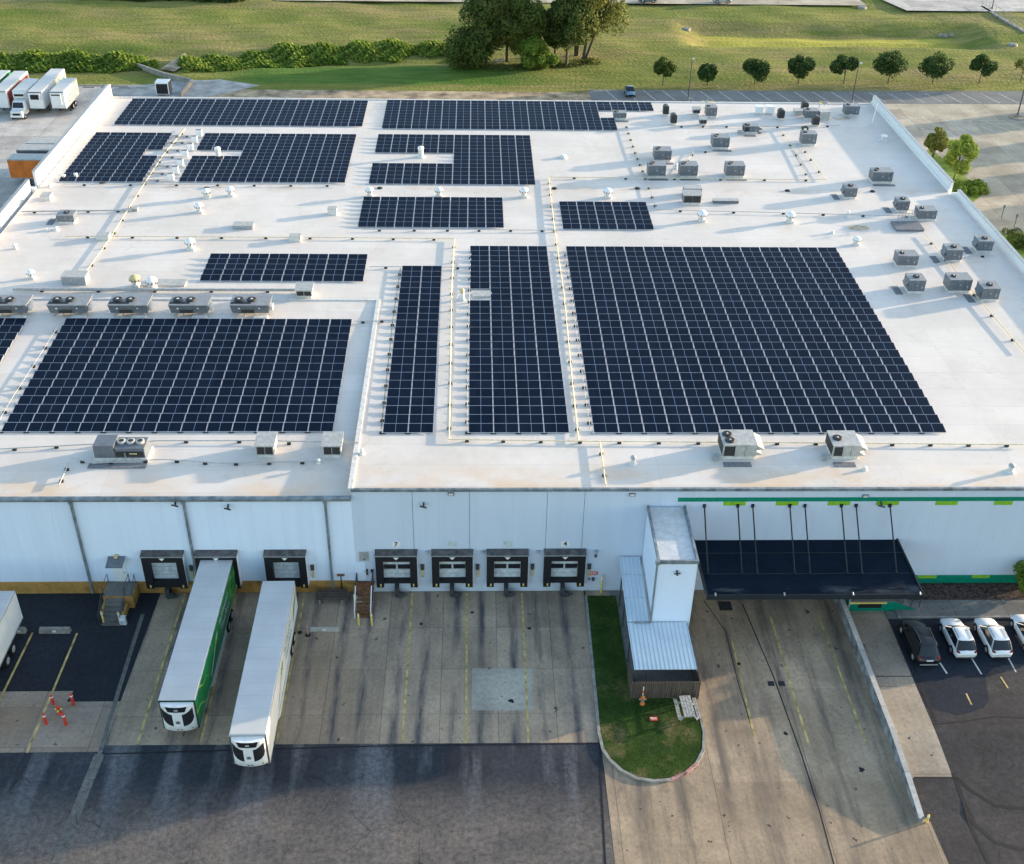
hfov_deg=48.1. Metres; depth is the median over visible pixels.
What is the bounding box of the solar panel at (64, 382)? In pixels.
[51,379,77,386]
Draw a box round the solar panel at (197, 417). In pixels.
[184,413,210,421]
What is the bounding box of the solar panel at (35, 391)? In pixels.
[19,387,49,397]
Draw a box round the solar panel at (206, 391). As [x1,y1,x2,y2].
[192,387,219,396]
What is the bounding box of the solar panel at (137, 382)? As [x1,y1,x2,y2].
[122,379,150,388]
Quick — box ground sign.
[649,717,657,720]
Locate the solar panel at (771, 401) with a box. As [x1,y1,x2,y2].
[759,397,784,407]
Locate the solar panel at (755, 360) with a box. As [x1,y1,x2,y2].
[744,357,767,366]
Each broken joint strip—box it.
[52,754,104,862]
[98,614,144,753]
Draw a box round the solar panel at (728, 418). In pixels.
[716,414,741,424]
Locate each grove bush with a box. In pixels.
[516,34,551,69]
[537,53,559,68]
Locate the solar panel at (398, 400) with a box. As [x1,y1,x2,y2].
[384,397,410,406]
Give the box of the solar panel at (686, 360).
[675,357,698,364]
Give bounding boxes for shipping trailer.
[7,153,45,185]
[16,144,53,153]
[25,138,59,143]
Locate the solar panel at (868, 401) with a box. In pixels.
[855,397,881,406]
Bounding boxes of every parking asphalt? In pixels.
[888,619,1023,777]
[912,777,1023,863]
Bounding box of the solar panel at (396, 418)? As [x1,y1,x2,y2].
[382,414,408,424]
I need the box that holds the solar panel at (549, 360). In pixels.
[538,357,560,365]
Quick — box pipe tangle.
[830,114,851,118]
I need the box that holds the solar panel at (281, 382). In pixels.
[269,379,293,386]
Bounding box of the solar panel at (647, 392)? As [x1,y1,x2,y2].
[636,389,660,398]
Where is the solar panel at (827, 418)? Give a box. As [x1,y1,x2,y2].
[815,414,841,423]
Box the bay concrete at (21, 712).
[0,691,119,752]
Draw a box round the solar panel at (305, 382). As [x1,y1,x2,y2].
[292,379,317,387]
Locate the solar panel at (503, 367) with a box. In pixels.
[492,364,514,373]
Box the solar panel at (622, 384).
[610,380,633,389]
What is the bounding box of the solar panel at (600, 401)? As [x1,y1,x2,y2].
[587,397,613,406]
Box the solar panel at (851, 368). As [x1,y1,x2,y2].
[839,365,863,372]
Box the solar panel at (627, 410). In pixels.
[615,406,639,415]
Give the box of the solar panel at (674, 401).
[662,397,686,405]
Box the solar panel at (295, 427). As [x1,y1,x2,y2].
[279,422,308,432]
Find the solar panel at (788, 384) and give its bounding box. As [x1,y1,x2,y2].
[776,380,800,389]
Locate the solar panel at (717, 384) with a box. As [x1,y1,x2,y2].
[705,380,729,389]
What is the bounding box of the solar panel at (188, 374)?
[174,371,200,380]
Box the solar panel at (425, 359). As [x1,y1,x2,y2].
[413,356,436,365]
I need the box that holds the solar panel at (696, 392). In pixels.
[684,389,708,396]
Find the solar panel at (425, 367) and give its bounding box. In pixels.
[413,364,436,372]
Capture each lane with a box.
[211,89,591,100]
[850,611,951,777]
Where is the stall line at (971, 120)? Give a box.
[949,120,994,120]
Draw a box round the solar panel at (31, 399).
[14,396,44,405]
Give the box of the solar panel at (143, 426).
[126,422,156,432]
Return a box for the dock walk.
[885,611,897,618]
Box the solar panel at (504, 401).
[492,397,516,405]
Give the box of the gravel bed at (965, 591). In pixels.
[907,583,1023,599]
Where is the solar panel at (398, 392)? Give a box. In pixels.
[385,388,410,398]
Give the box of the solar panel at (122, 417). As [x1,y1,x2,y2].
[106,413,135,423]
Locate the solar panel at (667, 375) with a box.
[656,372,679,381]
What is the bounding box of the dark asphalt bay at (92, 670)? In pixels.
[0,593,160,701]
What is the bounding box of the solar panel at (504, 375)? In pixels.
[492,372,515,381]
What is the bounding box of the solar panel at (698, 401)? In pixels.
[686,397,711,407]
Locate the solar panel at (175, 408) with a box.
[162,404,188,412]
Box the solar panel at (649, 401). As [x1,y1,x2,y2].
[638,397,662,406]
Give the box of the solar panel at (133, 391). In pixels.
[118,387,146,397]
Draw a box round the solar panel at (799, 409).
[787,406,812,415]
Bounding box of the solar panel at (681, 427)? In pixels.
[667,423,694,433]
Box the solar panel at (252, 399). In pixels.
[240,396,265,403]
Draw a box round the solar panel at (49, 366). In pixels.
[33,363,62,372]
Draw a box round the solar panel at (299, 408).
[287,404,312,412]
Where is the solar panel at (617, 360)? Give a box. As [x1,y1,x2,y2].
[606,357,628,363]
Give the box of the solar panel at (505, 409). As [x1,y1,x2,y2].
[493,406,517,415]
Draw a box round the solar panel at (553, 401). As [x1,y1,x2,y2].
[541,397,565,405]
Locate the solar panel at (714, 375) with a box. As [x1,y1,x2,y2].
[703,372,726,379]
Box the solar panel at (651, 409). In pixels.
[640,406,664,415]
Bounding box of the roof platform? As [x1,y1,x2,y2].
[142,279,187,286]
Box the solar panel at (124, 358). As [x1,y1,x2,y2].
[112,355,136,362]
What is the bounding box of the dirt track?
[161,53,186,70]
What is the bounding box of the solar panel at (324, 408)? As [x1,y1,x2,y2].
[311,404,336,412]
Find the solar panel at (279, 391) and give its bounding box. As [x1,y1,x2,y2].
[266,387,291,395]
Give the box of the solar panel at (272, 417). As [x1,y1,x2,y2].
[258,413,285,423]
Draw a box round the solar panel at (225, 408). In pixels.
[212,404,238,412]
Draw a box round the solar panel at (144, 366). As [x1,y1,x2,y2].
[131,363,156,370]
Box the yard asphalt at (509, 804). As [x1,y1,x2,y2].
[0,701,614,863]
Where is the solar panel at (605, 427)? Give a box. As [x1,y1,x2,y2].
[590,423,618,433]
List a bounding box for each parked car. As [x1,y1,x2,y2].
[624,85,635,96]
[638,0,656,2]
[713,0,731,3]
[899,619,940,664]
[939,618,976,657]
[973,618,1012,657]
[1009,614,1023,650]
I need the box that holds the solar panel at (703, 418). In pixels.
[691,414,716,424]
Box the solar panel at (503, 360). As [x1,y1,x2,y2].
[492,357,514,363]
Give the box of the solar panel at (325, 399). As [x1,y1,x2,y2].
[313,396,338,404]
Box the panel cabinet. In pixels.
[118,615,126,624]
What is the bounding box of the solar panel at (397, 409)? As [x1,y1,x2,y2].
[383,405,409,415]
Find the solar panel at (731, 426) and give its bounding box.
[717,423,744,433]
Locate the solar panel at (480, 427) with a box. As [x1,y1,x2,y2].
[465,423,492,434]
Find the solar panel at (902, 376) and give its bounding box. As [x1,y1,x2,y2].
[890,373,914,382]
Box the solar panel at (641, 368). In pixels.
[631,364,653,371]
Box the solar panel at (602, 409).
[588,406,614,415]
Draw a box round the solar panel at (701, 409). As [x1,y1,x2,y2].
[689,406,713,413]
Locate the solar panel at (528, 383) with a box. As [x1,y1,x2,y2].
[516,380,539,388]
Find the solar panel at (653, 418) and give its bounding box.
[641,414,666,424]
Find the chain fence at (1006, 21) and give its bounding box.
[982,0,1023,32]
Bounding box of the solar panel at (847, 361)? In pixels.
[835,357,859,364]
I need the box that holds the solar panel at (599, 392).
[586,388,611,398]
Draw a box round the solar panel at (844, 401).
[831,397,856,407]
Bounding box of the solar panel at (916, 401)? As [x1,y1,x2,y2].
[903,397,929,406]
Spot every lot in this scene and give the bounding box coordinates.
[0,84,115,208]
[884,0,1023,11]
[884,104,1023,239]
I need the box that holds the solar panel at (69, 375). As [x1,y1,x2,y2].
[56,371,82,378]
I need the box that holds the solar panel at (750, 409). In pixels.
[738,406,763,415]
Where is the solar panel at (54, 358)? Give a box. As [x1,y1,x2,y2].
[38,355,66,364]
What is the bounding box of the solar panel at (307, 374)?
[295,371,319,378]
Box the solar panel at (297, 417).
[285,413,310,421]
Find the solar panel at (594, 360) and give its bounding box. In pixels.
[580,357,605,365]
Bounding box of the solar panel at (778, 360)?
[767,357,790,365]
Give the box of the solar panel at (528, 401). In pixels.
[517,397,541,406]
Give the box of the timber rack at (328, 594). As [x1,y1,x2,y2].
[316,589,347,604]
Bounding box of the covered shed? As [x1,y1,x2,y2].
[618,557,697,681]
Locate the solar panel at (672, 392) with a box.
[660,389,684,397]
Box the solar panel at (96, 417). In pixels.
[83,413,110,421]
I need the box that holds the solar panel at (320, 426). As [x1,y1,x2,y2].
[305,422,333,432]
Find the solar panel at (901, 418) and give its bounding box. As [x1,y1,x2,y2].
[889,414,915,423]
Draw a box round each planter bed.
[926,150,981,201]
[998,230,1023,257]
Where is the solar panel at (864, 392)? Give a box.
[851,389,876,398]
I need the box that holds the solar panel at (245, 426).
[228,422,258,432]
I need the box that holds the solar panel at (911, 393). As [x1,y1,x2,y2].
[899,389,924,398]
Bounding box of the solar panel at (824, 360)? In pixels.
[812,357,836,364]
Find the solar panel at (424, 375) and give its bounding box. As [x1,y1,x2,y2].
[412,372,435,379]
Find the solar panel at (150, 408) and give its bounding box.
[137,404,164,412]
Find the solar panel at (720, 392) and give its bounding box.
[708,389,732,398]
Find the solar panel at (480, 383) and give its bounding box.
[466,380,491,389]
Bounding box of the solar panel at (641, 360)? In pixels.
[629,357,651,365]
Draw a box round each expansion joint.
[102,743,599,754]
[598,738,605,863]
[705,602,749,721]
[742,604,833,863]
[865,676,914,676]
[914,777,952,777]
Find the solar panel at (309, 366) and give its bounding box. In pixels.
[297,363,320,370]
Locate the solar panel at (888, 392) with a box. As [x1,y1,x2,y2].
[875,389,900,398]
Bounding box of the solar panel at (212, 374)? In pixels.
[198,371,224,380]
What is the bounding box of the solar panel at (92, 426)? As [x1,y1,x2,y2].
[75,422,106,432]
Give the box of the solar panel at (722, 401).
[711,397,735,407]
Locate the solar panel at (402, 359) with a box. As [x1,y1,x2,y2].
[388,356,413,365]
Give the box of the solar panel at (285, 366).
[272,363,297,372]
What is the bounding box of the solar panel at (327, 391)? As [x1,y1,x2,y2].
[314,387,339,397]
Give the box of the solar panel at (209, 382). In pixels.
[195,379,221,388]
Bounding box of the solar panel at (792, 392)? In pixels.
[780,389,804,396]
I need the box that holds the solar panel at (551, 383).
[540,380,563,389]
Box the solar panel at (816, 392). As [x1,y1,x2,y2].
[804,389,828,398]
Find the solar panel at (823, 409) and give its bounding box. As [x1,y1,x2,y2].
[811,406,836,414]
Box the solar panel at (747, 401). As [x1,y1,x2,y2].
[735,397,759,406]
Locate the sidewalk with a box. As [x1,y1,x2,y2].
[895,599,1023,618]
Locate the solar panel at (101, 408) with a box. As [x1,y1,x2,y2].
[85,404,114,414]
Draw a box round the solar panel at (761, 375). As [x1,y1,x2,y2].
[750,372,773,381]
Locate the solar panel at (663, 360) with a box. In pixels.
[652,357,675,365]
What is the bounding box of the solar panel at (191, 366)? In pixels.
[177,363,203,372]
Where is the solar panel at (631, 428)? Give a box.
[616,423,643,433]
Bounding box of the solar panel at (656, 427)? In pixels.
[641,423,668,433]
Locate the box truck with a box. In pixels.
[10,78,38,118]
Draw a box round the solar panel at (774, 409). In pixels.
[762,406,787,415]
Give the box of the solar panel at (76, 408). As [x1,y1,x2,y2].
[62,404,89,412]
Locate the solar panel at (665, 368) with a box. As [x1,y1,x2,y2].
[654,365,677,373]
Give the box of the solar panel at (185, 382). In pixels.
[171,379,198,387]
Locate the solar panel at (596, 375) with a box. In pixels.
[584,372,608,381]
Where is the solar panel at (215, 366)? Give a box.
[201,363,227,371]
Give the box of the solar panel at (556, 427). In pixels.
[541,423,568,433]
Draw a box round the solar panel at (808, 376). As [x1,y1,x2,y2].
[796,373,820,380]
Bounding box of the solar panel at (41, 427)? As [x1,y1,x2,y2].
[23,422,55,432]
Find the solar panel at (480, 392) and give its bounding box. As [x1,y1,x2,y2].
[466,388,492,398]
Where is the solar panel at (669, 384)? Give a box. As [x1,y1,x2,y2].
[658,380,681,389]
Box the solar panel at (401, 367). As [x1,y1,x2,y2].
[387,364,413,373]
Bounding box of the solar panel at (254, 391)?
[241,387,267,396]
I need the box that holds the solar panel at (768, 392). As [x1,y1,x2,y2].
[756,389,780,397]
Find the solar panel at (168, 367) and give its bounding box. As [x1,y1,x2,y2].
[155,363,180,370]
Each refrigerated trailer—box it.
[0,71,28,109]
[27,69,65,110]
[158,560,236,730]
[229,581,297,766]
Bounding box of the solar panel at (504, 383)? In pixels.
[492,380,515,387]
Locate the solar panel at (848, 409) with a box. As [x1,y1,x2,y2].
[836,406,861,415]
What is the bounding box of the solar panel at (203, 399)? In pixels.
[189,396,216,404]
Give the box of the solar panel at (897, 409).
[884,406,910,414]
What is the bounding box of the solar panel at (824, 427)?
[818,423,844,433]
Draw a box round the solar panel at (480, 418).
[465,414,492,424]
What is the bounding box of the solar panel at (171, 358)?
[157,355,183,363]
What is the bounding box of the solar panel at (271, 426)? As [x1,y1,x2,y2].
[254,422,283,432]
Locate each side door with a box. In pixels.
[113,562,127,580]
[354,562,365,579]
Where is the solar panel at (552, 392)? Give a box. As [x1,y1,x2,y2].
[541,388,564,398]
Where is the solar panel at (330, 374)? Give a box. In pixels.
[318,371,342,378]
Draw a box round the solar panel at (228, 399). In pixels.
[215,396,240,403]
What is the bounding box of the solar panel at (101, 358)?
[86,355,113,364]
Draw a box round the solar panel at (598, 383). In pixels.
[585,380,609,389]
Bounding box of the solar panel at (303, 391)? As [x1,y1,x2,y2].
[290,387,315,395]
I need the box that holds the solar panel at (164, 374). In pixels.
[152,371,177,378]
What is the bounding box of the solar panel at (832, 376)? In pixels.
[820,373,844,382]
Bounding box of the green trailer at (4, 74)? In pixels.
[0,70,10,82]
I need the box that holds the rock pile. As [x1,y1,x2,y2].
[938,33,952,37]
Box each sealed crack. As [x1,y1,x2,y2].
[893,619,954,776]
[933,716,1023,724]
[953,777,1023,851]
[955,777,1023,809]
[961,799,990,863]
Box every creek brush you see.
[0,47,148,66]
[0,59,158,73]
[131,0,245,2]
[178,38,449,72]
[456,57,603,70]
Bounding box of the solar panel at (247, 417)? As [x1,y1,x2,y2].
[233,413,260,423]
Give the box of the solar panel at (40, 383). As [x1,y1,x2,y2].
[24,379,53,388]
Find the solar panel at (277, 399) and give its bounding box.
[263,396,289,405]
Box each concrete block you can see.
[16,627,26,633]
[39,627,71,633]
[309,627,338,631]
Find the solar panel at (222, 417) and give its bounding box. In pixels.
[209,413,235,421]
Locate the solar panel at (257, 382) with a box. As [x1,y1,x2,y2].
[245,379,269,386]
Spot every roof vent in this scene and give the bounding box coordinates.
[214,146,220,155]
[359,448,364,455]
[416,146,425,158]
[458,288,465,301]
[558,154,567,159]
[628,455,636,466]
[878,134,888,141]
[1005,463,1015,474]
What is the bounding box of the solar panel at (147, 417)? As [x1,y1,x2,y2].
[133,413,160,422]
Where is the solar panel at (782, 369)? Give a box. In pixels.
[770,365,793,372]
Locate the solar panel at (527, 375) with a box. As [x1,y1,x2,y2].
[516,372,538,379]
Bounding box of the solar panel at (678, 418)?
[666,414,691,424]
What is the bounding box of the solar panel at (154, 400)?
[139,396,167,405]
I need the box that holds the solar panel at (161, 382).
[148,379,174,386]
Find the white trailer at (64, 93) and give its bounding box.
[49,78,79,110]
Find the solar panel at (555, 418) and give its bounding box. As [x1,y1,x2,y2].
[543,414,567,423]
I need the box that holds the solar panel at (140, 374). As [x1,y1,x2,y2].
[126,371,153,379]
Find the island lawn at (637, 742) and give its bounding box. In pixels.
[587,596,702,778]
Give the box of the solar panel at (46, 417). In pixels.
[32,413,59,421]
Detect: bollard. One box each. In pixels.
[42,713,47,724]
[49,694,54,704]
[61,713,67,725]
[69,693,74,705]
[600,575,602,592]
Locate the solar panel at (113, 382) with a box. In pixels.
[100,379,125,386]
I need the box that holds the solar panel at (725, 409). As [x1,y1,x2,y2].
[713,406,738,414]
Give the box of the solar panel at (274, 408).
[262,404,287,412]
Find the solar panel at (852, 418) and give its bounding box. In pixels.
[840,414,866,423]
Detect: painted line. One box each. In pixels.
[0,633,32,700]
[26,633,77,752]
[137,593,185,742]
[200,594,236,741]
[276,593,305,741]
[401,593,412,741]
[465,593,467,742]
[521,593,529,742]
[730,637,754,734]
[769,616,808,742]
[817,614,866,742]
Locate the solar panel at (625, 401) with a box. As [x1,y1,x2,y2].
[613,397,637,406]
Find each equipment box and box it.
[143,173,174,181]
[147,166,178,174]
[152,158,183,166]
[157,150,188,157]
[162,143,193,150]
[170,135,197,143]
[171,129,201,136]
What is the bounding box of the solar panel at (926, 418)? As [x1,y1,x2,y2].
[913,414,940,424]
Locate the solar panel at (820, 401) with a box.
[807,397,832,407]
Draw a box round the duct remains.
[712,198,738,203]
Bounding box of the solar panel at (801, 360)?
[789,357,813,365]
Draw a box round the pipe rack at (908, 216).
[897,210,915,223]
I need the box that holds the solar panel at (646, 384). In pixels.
[634,380,657,390]
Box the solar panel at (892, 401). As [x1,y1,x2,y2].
[879,397,905,407]
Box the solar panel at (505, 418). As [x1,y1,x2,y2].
[493,414,517,424]
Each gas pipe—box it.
[65,236,453,240]
[87,128,185,269]
[447,238,454,439]
[449,439,1023,446]
[548,177,578,439]
[560,177,826,180]
[599,441,605,484]
[780,129,808,177]
[803,147,824,178]
[925,234,1023,351]
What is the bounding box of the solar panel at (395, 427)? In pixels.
[380,423,407,434]
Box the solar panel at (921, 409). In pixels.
[909,406,934,415]
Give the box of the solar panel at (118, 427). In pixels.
[101,422,131,432]
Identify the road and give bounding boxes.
[298,0,865,4]
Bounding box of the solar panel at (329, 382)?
[316,379,341,387]
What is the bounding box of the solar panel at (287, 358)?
[274,355,299,364]
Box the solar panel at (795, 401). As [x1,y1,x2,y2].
[783,397,808,406]
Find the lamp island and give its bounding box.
[1008,114,1023,120]
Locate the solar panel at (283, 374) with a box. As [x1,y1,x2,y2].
[270,371,295,379]
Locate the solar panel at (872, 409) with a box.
[860,406,885,415]
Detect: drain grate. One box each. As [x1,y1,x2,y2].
[718,601,732,609]
[767,681,774,685]
[778,681,784,685]
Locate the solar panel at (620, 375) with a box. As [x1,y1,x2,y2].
[609,372,632,379]
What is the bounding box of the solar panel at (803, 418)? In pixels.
[790,414,816,423]
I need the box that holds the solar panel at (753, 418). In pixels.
[741,414,766,423]
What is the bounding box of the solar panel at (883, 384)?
[871,381,895,388]
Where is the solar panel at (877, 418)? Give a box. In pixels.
[864,414,890,423]
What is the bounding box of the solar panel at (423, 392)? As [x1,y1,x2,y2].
[411,388,434,396]
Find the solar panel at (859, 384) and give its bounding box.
[847,381,872,390]
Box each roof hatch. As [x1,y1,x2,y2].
[40,192,52,200]
[60,270,89,284]
[96,232,110,240]
[131,206,138,211]
[232,221,254,229]
[289,233,301,241]
[327,206,336,215]
[472,292,491,297]
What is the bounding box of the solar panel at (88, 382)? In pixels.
[76,379,101,387]
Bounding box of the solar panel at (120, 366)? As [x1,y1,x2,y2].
[106,363,133,371]
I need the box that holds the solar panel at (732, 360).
[721,357,744,366]
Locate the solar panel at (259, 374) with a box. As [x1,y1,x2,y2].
[246,371,271,379]
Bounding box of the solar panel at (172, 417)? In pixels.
[159,413,185,421]
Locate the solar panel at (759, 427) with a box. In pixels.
[744,423,770,432]
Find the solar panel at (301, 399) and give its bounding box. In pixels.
[289,396,313,403]
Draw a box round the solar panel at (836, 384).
[824,381,848,390]
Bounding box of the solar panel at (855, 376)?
[843,373,867,382]
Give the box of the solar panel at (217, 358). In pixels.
[204,355,229,363]
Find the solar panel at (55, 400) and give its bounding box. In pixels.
[42,396,68,403]
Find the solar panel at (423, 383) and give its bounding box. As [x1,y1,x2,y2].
[411,380,435,389]
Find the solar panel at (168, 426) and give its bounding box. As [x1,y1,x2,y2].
[152,422,182,432]
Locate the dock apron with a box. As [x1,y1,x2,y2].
[105,591,598,744]
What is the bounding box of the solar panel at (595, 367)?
[582,364,607,373]
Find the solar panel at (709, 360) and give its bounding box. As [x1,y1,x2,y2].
[698,357,721,366]
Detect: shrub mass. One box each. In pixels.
[951,177,990,195]
[1001,227,1023,248]
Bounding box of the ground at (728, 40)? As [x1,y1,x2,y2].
[0,0,1023,593]
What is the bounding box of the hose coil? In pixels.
[849,225,868,229]
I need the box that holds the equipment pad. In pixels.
[890,221,924,231]
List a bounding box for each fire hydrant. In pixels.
[54,705,61,714]
[639,695,646,705]
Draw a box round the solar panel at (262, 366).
[250,363,274,370]
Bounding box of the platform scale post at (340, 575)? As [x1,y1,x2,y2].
[337,574,344,588]
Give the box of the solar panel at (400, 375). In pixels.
[387,372,412,381]
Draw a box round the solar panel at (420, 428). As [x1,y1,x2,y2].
[405,423,433,434]
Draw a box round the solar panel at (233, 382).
[221,379,245,386]
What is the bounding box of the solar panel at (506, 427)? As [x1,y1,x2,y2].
[491,423,518,434]
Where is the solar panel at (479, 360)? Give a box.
[466,356,491,365]
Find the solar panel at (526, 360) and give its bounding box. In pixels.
[515,357,537,365]
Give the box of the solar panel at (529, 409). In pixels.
[518,406,541,413]
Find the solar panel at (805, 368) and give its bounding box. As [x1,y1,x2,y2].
[793,365,817,374]
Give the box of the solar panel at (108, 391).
[95,387,122,395]
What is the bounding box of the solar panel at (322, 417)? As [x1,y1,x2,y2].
[310,413,335,422]
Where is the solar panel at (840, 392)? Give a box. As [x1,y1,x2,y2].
[827,389,852,398]
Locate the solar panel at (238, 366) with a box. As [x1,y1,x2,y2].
[226,363,250,370]
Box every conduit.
[0,323,59,418]
[0,440,358,450]
[21,209,132,212]
[58,462,69,485]
[72,458,316,465]
[83,184,328,186]
[362,229,542,231]
[369,266,468,268]
[380,268,400,428]
[465,254,470,429]
[564,249,590,431]
[625,123,656,209]
[657,209,907,217]
[680,125,838,127]
[933,254,992,264]
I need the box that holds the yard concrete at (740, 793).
[584,590,948,863]
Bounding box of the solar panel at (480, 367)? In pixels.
[466,364,491,373]
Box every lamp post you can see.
[686,57,694,100]
[850,61,862,102]
[1015,91,1023,116]
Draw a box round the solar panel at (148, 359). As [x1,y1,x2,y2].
[135,355,160,362]
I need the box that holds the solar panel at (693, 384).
[682,380,705,389]
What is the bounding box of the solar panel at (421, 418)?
[408,414,433,424]
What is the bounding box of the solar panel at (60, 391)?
[44,387,73,397]
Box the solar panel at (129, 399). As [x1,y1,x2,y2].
[116,396,142,403]
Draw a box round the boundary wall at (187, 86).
[137,63,192,96]
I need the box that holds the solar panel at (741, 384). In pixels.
[729,380,753,389]
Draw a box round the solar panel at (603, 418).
[590,414,616,424]
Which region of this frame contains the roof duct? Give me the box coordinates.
[13,288,294,292]
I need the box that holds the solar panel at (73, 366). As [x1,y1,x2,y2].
[60,363,86,370]
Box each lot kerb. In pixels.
[78,85,127,85]
[84,87,147,87]
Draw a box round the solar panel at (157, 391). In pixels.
[143,387,170,396]
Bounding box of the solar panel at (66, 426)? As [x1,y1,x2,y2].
[49,422,80,432]
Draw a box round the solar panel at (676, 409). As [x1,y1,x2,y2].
[664,406,689,413]
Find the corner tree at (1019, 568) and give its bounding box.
[1013,560,1023,593]
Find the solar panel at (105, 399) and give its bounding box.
[91,396,118,403]
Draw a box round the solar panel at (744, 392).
[732,389,756,398]
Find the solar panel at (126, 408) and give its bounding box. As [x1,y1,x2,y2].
[112,404,139,412]
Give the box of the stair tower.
[641,505,698,625]
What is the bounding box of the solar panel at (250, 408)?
[237,404,262,412]
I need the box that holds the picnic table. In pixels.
[673,695,700,720]
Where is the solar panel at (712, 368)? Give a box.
[700,365,723,373]
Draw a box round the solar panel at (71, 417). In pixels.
[55,413,85,423]
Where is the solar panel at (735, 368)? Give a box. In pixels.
[724,365,747,371]
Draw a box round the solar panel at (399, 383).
[386,380,411,389]
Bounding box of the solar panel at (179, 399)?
[164,396,191,405]
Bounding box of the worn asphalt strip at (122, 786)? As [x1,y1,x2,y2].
[59,754,171,863]
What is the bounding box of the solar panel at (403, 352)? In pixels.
[389,349,414,357]
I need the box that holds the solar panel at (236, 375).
[222,371,248,380]
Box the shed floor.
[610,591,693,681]
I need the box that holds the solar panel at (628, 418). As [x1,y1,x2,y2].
[617,414,641,422]
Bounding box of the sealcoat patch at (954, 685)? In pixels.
[889,618,1023,714]
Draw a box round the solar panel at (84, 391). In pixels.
[69,387,97,396]
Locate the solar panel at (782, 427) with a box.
[768,423,795,433]
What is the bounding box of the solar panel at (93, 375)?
[78,371,105,379]
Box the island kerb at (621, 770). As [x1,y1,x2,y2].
[585,595,705,782]
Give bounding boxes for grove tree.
[440,25,495,69]
[458,0,515,62]
[478,0,534,61]
[505,0,550,56]
[542,1,563,53]
[547,0,592,64]
[566,0,632,58]
[569,4,601,55]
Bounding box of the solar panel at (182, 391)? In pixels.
[169,387,195,395]
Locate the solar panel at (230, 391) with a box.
[217,387,243,395]
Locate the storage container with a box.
[154,79,171,93]
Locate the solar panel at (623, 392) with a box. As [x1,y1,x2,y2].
[612,389,635,396]
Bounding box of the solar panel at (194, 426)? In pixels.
[177,422,207,432]
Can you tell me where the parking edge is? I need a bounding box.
[825,91,1023,103]
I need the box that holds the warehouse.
[0,84,1023,625]
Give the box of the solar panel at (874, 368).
[862,365,886,374]
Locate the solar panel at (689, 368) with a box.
[677,365,700,371]
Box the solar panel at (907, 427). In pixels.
[894,423,920,433]
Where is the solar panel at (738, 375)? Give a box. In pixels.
[726,372,750,380]
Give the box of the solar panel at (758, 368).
[747,365,770,373]
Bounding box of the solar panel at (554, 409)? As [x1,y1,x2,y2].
[542,406,566,413]
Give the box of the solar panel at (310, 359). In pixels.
[299,355,322,362]
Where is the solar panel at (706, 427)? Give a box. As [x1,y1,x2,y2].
[692,423,719,433]
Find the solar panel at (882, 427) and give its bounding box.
[869,423,895,433]
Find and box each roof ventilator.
[12,243,17,249]
[26,269,35,279]
[129,274,140,287]
[145,276,157,287]
[184,238,195,250]
[194,202,203,213]
[201,188,210,198]
[225,186,234,196]
[365,187,373,196]
[434,187,442,196]
[519,187,528,198]
[603,188,611,198]
[697,210,707,222]
[786,211,795,223]
[853,236,860,245]
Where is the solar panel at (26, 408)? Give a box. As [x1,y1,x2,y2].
[8,404,39,414]
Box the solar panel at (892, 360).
[880,357,905,364]
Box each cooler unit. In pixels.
[0,295,32,317]
[46,295,92,317]
[107,295,152,317]
[168,295,212,319]
[229,295,273,319]
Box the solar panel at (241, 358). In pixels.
[229,355,253,362]
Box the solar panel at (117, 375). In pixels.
[102,371,129,379]
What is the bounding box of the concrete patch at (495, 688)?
[472,668,532,709]
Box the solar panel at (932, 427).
[918,423,946,433]
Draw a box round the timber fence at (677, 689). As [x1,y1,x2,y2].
[627,634,700,698]
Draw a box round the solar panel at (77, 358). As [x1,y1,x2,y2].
[64,355,90,362]
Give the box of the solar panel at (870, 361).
[858,357,882,364]
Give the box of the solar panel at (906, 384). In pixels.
[894,381,919,389]
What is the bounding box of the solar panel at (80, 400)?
[67,396,93,403]
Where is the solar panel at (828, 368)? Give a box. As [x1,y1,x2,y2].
[816,365,840,373]
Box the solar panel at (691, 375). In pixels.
[679,372,703,381]
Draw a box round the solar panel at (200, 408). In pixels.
[187,404,213,412]
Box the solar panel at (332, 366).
[319,363,344,372]
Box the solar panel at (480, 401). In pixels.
[466,397,492,406]
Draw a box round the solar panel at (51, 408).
[37,404,64,413]
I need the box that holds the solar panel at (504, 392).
[493,388,516,396]
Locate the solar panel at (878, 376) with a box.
[866,373,891,381]
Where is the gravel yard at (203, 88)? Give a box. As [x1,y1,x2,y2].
[112,79,258,96]
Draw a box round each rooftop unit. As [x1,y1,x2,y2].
[46,210,77,224]
[87,435,152,467]
[254,431,276,457]
[294,282,313,298]
[321,431,343,457]
[613,110,627,121]
[646,161,667,180]
[653,146,672,163]
[662,104,668,115]
[670,112,676,124]
[678,161,699,180]
[682,189,702,204]
[683,185,701,191]
[692,106,700,114]
[699,116,707,125]
[704,104,717,117]
[710,133,731,151]
[711,430,764,466]
[724,161,746,180]
[737,123,762,136]
[754,104,763,113]
[765,104,774,113]
[777,108,784,119]
[793,108,802,115]
[799,130,817,145]
[801,100,808,107]
[802,107,818,119]
[811,114,819,126]
[818,109,830,119]
[821,430,867,466]
[831,183,857,199]
[842,103,859,115]
[868,167,894,185]
[882,196,910,212]
[891,273,926,294]
[893,250,919,267]
[914,205,937,220]
[929,243,963,262]
[943,272,972,292]
[962,235,994,253]
[963,281,1000,302]
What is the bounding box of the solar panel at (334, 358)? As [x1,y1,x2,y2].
[321,355,345,363]

